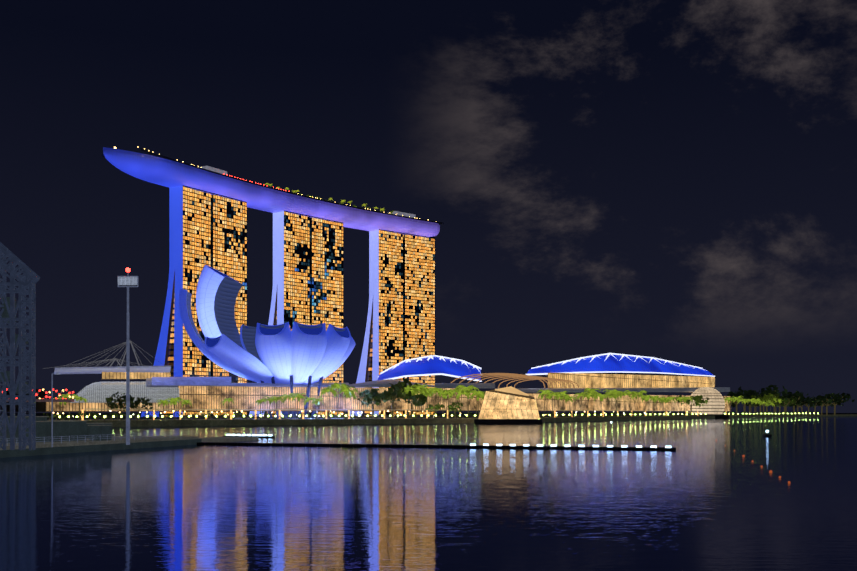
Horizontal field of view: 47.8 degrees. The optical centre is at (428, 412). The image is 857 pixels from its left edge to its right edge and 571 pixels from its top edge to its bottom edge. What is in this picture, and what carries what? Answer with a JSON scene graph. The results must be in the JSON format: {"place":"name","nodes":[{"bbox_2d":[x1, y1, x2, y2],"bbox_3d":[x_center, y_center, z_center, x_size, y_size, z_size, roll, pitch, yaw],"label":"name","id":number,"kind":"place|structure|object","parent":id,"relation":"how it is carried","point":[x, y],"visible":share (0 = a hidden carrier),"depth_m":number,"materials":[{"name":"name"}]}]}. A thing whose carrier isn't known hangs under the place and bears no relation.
{"place":"outdoors","nodes":[
{"label":"outdoors","id":0,"kind":"place"},
{"bbox_2d":[2,388,73,401],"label":"helix bridge","id":1,"kind":"structure","parent":0,"point":[56,399],"depth_m":388.92,"materials":[{"name":"red"}]},
{"bbox_2d":[103,147,439,236],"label":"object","id":2,"kind":"structure","parent":0,"point":[158,170],"depth_m":858.71,"materials":[{"name":"blue metal"}]},
{"bbox_2d":[102,147,443,223],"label":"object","id":3,"kind":"structure","parent":0,"point":[224,173],"depth_m":893.32,"materials":[{"name":"green plant"}]},
{"bbox_2d":[0,416,856,570],"bbox_3d":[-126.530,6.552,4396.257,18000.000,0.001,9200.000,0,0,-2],"label":"water","id":4,"kind":"structure","parent":0,"point":[700,498],"depth_m":72.09,"materials":[{"name":"blue liquid"}]},
{"bbox_2d":[0,242,257,457],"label":"platform and rigging","id":5,"kind":"structure","parent":4,"relation":"in","point":[23,433],"depth_m":129.27,"materials":[{"name":"metal"}]},
{"bbox_2d":[197,421,789,483],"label":"boom and buoys","id":6,"kind":"object","parent":4,"relation":"on","point":[622,447],"visible":0.85,"depth_m":181.38,"materials":[{"name":"black"}]},
{"bbox_2d":[474,386,543,423],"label":"crystal pavilion","id":7,"kind":"structure","parent":4,"relation":"in","point":[509,405],"depth_m":576.72,"materials":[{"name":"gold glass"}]},
{"bbox_2d":[0,413,856,426],"bbox_3d":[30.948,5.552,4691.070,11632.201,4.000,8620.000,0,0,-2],"label":"waterfront promenade","id":8,"kind":"structure","parent":0,"point":[198,421],"depth_m":584.99,"materials":[{"name":"grey concrete"}]},
{"bbox_2d":[141,185,246,416],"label":"hotel tower","id":9,"kind":"structure","parent":8,"relation":"on","point":[208,229],"depth_m":812.80,"materials":[{"name":"orange glass"}]},
{"bbox_2d":[260,375,322,418],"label":"support columns","id":10,"kind":"structure","parent":8,"relation":"on","point":[284,413],"depth_m":574.83,"materials":[{"name":"blue metal"}]},
{"bbox_2d":[196,265,243,348],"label":"museum petal","id":11,"kind":"object","parent":10,"relation":"on","point":[217,291],"visible":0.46,"depth_m":583.09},
{"bbox_2d":[179,289,266,382],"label":"museum petal","id":12,"kind":"object","parent":10,"relation":"on","point":[187,317],"visible":0.69,"depth_m":573.10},
{"bbox_2d":[205,334,280,382],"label":"museum petal","id":13,"kind":"object","parent":10,"relation":"on","point":[227,350],"visible":0.79,"depth_m":551.68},
{"bbox_2d":[240,324,262,362],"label":"museum petal","id":14,"kind":"object","parent":10,"relation":"on","point":[247,335],"visible":0.12,"depth_m":606.63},
{"bbox_2d":[255,322,290,383],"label":"museum petal","id":15,"kind":"object","parent":10,"relation":"on","point":[273,344],"visible":0.75,"depth_m":552.09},
{"bbox_2d":[291,322,326,384],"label":"museum petal","id":16,"kind":"object","parent":10,"relation":"on","point":[308,344],"visible":0.79,"depth_m":555.26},
{"bbox_2d":[301,324,350,384],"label":"museum petal","id":17,"kind":"object","parent":10,"relation":"on","point":[338,341],"visible":0.69,"depth_m":567.33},
{"bbox_2d":[311,337,355,383],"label":"museum petal","id":18,"kind":"object","parent":10,"relation":"on","point":[351,346],"visible":0.29,"depth_m":587.27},
{"bbox_2d":[249,211,342,415],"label":"hotel tower","id":19,"kind":"structure","parent":8,"relation":"on","point":[307,289],"depth_m":922.14,"materials":[{"name":"orange glass"}]},
{"bbox_2d":[53,410,687,416],"bbox_3d":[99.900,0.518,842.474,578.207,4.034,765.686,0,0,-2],"label":"promenade lights","id":20,"kind":"object","parent":8,"relation":"on","point":[291,415],"visible":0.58,"depth_m":532.80,"materials":[{"name":"yellow"}]},
{"bbox_2d":[43,340,726,419],"bbox_3d":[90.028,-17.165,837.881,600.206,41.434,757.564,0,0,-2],"label":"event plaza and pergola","id":21,"kind":"structure","parent":8,"relation":"on","point":[98,392],"depth_m":504.06,"materials":[{"name":"beige concrete"}]},
{"bbox_2d":[0,373,729,411],"bbox_3d":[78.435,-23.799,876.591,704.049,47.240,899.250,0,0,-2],"label":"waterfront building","id":22,"kind":"structure","parent":21,"relation":"on","point":[245,395],"depth_m":632.82,"materials":[{"name":"beige glass"}]},
{"bbox_2d":[378,355,481,381],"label":"curved roof","id":23,"kind":"structure","parent":22,"relation":"on","point":[436,365],"depth_m":735.68,"materials":[{"name":"blue metal"}]},
{"bbox_2d":[451,373,578,387],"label":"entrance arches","id":24,"kind":"structure","parent":22,"relation":"on","point":[515,376],"depth_m":725.20,"materials":[{"name":"brown"}]},
{"bbox_2d":[526,353,714,376],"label":"convention center roof","id":25,"kind":"structure","parent":22,"relation":"on","point":[612,363],"depth_m":1012.67,"materials":[{"name":"blue metal"}]},
{"bbox_2d":[350,229,434,415],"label":"hotel tower","id":26,"kind":"structure","parent":8,"relation":"on","point":[400,325],"depth_m":1009.00,"materials":[{"name":"orange glass"}]},
{"bbox_2d":[43,378,796,419],"bbox_3d":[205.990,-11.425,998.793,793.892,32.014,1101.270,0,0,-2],"label":"waterfront trees","id":27,"kind":"object","parent":8,"relation":"on","point":[416,394],"visible":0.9,"depth_m":595.65,"materials":[{"name":"green plant"}]},
{"bbox_2d":[59,413,818,419],"bbox_3d":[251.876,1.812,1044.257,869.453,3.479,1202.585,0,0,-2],"label":"promenade lights","id":28,"kind":"object","parent":8,"relation":"on","point":[397,415],"visible":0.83,"depth_m":546.18,"materials":[{"name":"yellow"}]},
{"bbox_2d":[684,387,728,417],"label":"round building","id":29,"kind":"structure","parent":8,"relation":"on","point":[714,406],"depth_m":1111.29,"materials":[{"name":"beige"}]},
{"bbox_2d":[727,385,854,414],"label":"shore trees","id":30,"kind":"object","parent":8,"relation":"on","point":[822,401],"visible":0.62,"depth_m":1609.27,"materials":[{"name":"green plant"}]}
]}

